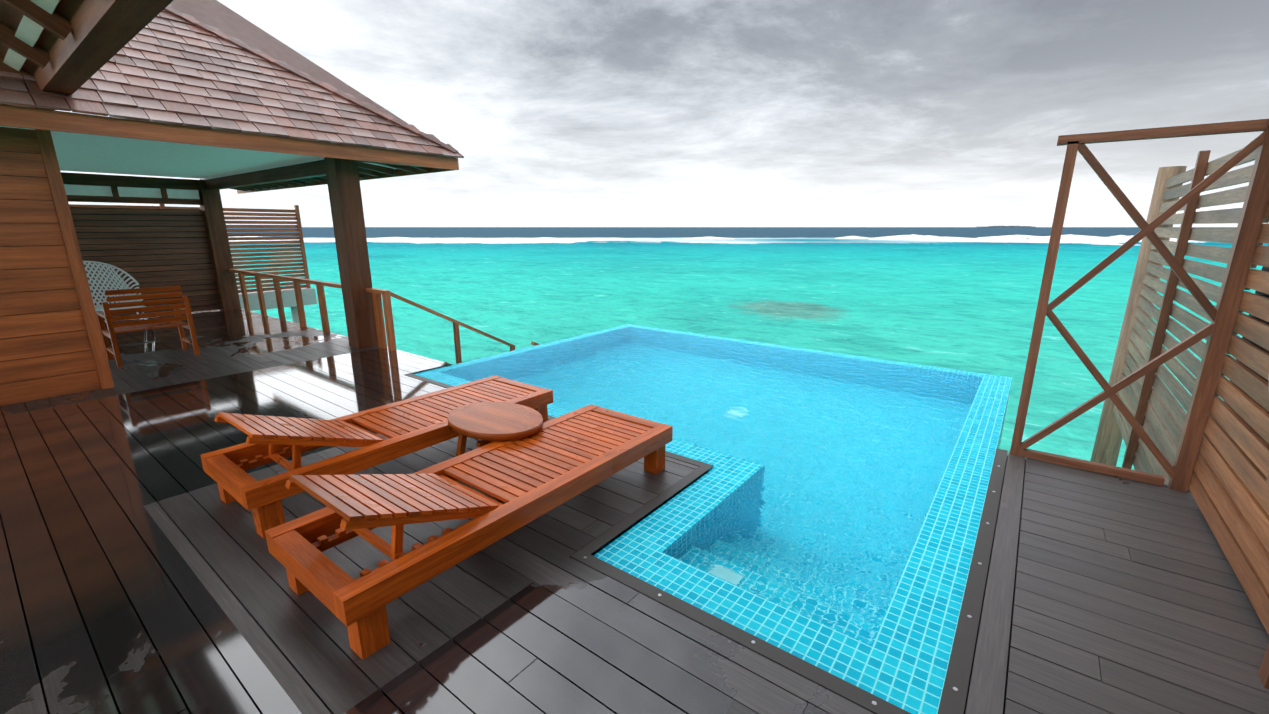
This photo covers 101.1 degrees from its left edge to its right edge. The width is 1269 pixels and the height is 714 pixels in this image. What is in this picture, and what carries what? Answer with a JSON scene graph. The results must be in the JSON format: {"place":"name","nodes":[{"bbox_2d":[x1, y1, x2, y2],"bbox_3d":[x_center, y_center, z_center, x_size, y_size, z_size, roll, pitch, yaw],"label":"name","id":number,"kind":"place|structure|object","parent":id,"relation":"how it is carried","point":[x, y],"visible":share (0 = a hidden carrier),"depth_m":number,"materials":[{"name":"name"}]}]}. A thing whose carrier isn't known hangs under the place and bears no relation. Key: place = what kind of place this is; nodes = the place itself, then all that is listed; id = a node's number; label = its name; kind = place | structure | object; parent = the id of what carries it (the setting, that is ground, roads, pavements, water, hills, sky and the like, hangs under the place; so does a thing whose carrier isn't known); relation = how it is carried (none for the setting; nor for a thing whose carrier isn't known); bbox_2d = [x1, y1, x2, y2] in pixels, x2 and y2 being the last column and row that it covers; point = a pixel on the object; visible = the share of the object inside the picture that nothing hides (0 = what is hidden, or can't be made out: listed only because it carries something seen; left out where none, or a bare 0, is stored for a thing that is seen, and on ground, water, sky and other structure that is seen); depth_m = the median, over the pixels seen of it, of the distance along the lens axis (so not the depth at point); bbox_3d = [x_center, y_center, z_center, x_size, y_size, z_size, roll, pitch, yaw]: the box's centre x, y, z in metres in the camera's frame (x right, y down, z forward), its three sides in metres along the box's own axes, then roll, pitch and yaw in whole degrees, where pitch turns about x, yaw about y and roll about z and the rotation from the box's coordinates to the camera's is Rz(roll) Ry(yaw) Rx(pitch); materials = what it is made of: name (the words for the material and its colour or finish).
{"place":"outdoors","nodes":[
{"label":"outdoors","id":0,"kind":"place"},
{"bbox_2d":[0,126,395,198],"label":"ceiling","id":1,"kind":"structure","parent":0,"point":[78,152],"depth_m":7.19,"materials":[{"name":"paint"}]},
{"bbox_2d":[56,0,1268,226],"label":"sky","id":2,"kind":"structure","parent":0,"point":[559,113],"materials":[{"name":"white"}]},
{"bbox_2d":[227,227,1268,469],"bbox_3d":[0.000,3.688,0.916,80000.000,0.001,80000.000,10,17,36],"label":"ocean water","id":3,"kind":"structure","parent":0,"point":[965,305],"depth_m":31.80,"materials":[{"name":"teal liquid"}]},
{"bbox_2d":[238,288,316,324],"bbox_3d":[-9.490,-0.179,12.870,0.450,2.740,3.200,10,17,36],"label":"neighbour footing","id":4,"kind":"object","parent":3,"relation":"in","point":[308,297],"visible":0.21,"depth_m":13.15,"materials":[{"name":"concrete"}]},
{"bbox_2d":[69,204,310,292],"bbox_3d":[-10.158,-2.323,11.463,0.094,2.100,5.310,10,17,36],"label":"slatted screen","id":5,"kind":"object","parent":4,"relation":"on","point":[237,245],"visible":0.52,"depth_m":12.84,"materials":[{"name":"brown wood"}]},
{"bbox_2d":[0,402,1025,713],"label":"deck substructure","id":6,"kind":"object","parent":3,"relation":"on","point":[186,708],"depth_m":2.31,"materials":[{"name":"brown wood"}]},
{"bbox_2d":[228,269,539,363],"bbox_3d":[-4.544,-0.491,9.234,7.115,1.900,2.104,10,17,36],"label":"deck railing","id":7,"kind":"object","parent":6,"relation":"on","point":[380,317],"visible":0.77,"depth_m":7.98,"materials":[{"name":"brown wood"}]},
{"bbox_2d":[0,309,1268,713],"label":"deck boards","id":8,"kind":"object","parent":6,"relation":"on","point":[1130,597],"visible":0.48,"depth_m":2.34,"materials":[{"name":"grey wood"}]},
{"bbox_2d":[0,127,113,405],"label":"wood wall","id":9,"kind":"structure","parent":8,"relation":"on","point":[31,224],"depth_m":4.88,"materials":[{"name":"brown wood"}]},
{"bbox_2d":[83,261,154,334],"bbox_3d":[-7.984,-0.836,7.696,0.808,1.117,1.158,10,17,36],"label":"lattice chair","id":10,"kind":"object","parent":8,"relation":"on","point":[100,307],"visible":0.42,"depth_m":7.99,"materials":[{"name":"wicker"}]},
{"bbox_2d":[96,286,199,366],"bbox_3d":[-6.092,-0.433,6.528,0.600,0.892,0.785,10,17,36],"label":"veranda chair","id":11,"kind":"object","parent":8,"relation":"on","point":[111,330],"visible":1,"depth_m":6.34,"materials":[{"name":"brown wood"}]},
{"bbox_2d":[61,157,439,348],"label":"wooden support frame","id":12,"kind":"structure","parent":8,"relation":"on","point":[340,177],"depth_m":7.44,"materials":[{"name":"brown wood"}]},
{"bbox_2d":[70,207,218,306],"bbox_3d":[-9.018,-1.651,9.255,0.020,1.900,2.760,10,17,36],"label":"veranda screen backing","id":13,"kind":"object","parent":12,"relation":"attached to","point":[147,249],"visible":0.08,"depth_m":9.49,"materials":[{"name":"brown wood"}]},
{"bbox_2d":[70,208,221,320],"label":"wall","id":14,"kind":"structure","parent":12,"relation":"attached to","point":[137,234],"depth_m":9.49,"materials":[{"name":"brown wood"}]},
{"bbox_2d":[0,104,458,193],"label":"roof fascia","id":15,"kind":"structure","parent":12,"relation":"attached to","point":[35,118],"depth_m":4.71,"materials":[{"name":"brown wood"}]},
{"bbox_2d":[0,0,463,157],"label":"roof shingles","id":16,"kind":"object","parent":12,"relation":"on","point":[213,64],"visible":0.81,"depth_m":5.41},
{"bbox_2d":[0,0,172,109],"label":"roof eave","id":17,"kind":"object","parent":16,"relation":"attached to","point":[76,46],"visible":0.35,"depth_m":2.98,"materials":[{"name":"brown wood"}]},
{"bbox_2d":[3,0,59,70],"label":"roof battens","id":18,"kind":"object","parent":17,"relation":"on","point":[28,31],"depth_m":3.25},
{"bbox_2d":[200,375,552,538],"bbox_3d":[-1.614,0.445,3.689,0.740,0.556,2.140,10,17,36],"label":"sun lounger","id":19,"kind":"object","parent":8,"relation":"on","point":[411,425],"visible":0.88,"depth_m":3.19,"materials":[{"name":"brown wood"}]},
{"bbox_2d":[265,404,672,659],"bbox_3d":[-0.686,0.637,2.916,0.740,0.556,2.140,10,17,36],"label":"sun lounger","id":20,"kind":"object","parent":8,"relation":"on","point":[551,464],"visible":1,"depth_m":2.40,"materials":[{"name":"brown wood"}]},
{"bbox_2d":[448,402,542,455],"bbox_3d":[-0.947,0.578,3.586,0.740,0.361,0.540,10,17,36],"label":"side table","id":21,"kind":"object","parent":8,"relation":"on","point":[485,423],"visible":0.81,"depth_m":3.47,"materials":[{"name":"brown wood"}]},
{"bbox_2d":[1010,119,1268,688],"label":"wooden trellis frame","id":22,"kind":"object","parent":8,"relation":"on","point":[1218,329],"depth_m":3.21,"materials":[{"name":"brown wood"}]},
{"bbox_2d":[1113,147,1268,488],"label":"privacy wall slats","id":23,"kind":"object","parent":22,"relation":"attached to","point":[1164,419],"visible":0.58,"depth_m":4.17,"materials":[{"name":"beige wood"}]},
{"bbox_2d":[1188,202,1268,634],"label":"privacy wall slats","id":24,"kind":"object","parent":8,"relation":"on","point":[1228,486],"visible":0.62,"depth_m":2.65,"materials":[{"name":"brown wood"}]},
{"bbox_2d":[591,381,1011,554],"bbox_3d":[0.410,0.971,5.734,5.721,1.450,5.570,10,17,36],"label":"pool shell","id":25,"kind":"object","parent":6,"relation":"in","point":[999,440],"visible":0.06,"depth_m":3.43},
{"bbox_2d":[404,373,1007,713],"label":"pool coping","id":26,"kind":"object","parent":25,"relation":"on","point":[952,701],"visible":0.78,"depth_m":2.25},
{"bbox_2d":[584,465,999,704],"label":"coping screws","id":27,"kind":"object","parent":26,"relation":"on","point":[873,702],"visible":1,"depth_m":2.08,"materials":[{"name":"metal"}]},
{"bbox_2d":[415,324,1011,713],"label":"pool water","id":28,"kind":"structure","parent":25,"relation":"in","point":[825,513],"depth_m":3.36,"materials":[{"name":"blue liquid"}]},
{"bbox_2d":[965,451,1024,713],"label":"deck board","id":29,"kind":"object","parent":6,"relation":"on","point":[987,688],"visible":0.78,"depth_m":2.26,"materials":[{"name":"grey wood"}]},
{"bbox_2d":[238,234,1176,240],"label":"ocean waves","id":30,"kind":"object","parent":3,"relation":"on","point":[1070,237],"visible":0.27,"depth_m":159.07,"materials":[{"name":"liquid"}]},
{"bbox_2d":[1090,166,1186,465],"bbox_3d":[5.902,0.557,6.385,0.260,5.440,0.260,10,17,36],"label":"fence post","id":31,"kind":"object","parent":3,"relation":"in","point":[1107,444],"visible":0.46,"depth_m":6.13,"materials":[{"name":"beige wood"}]},
{"bbox_2d":[988,226,1031,226],"bbox_3d":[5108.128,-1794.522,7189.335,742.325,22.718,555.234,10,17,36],"label":"island","id":32,"kind":"structure","parent":0,"point":[1009,226],"depth_m":7158.81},
{"bbox_2d":[1224,266,1268,444],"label":"fence gaps","id":33,"kind":"object","parent":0,"point":[1262,293],"depth_m":2.85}
]}

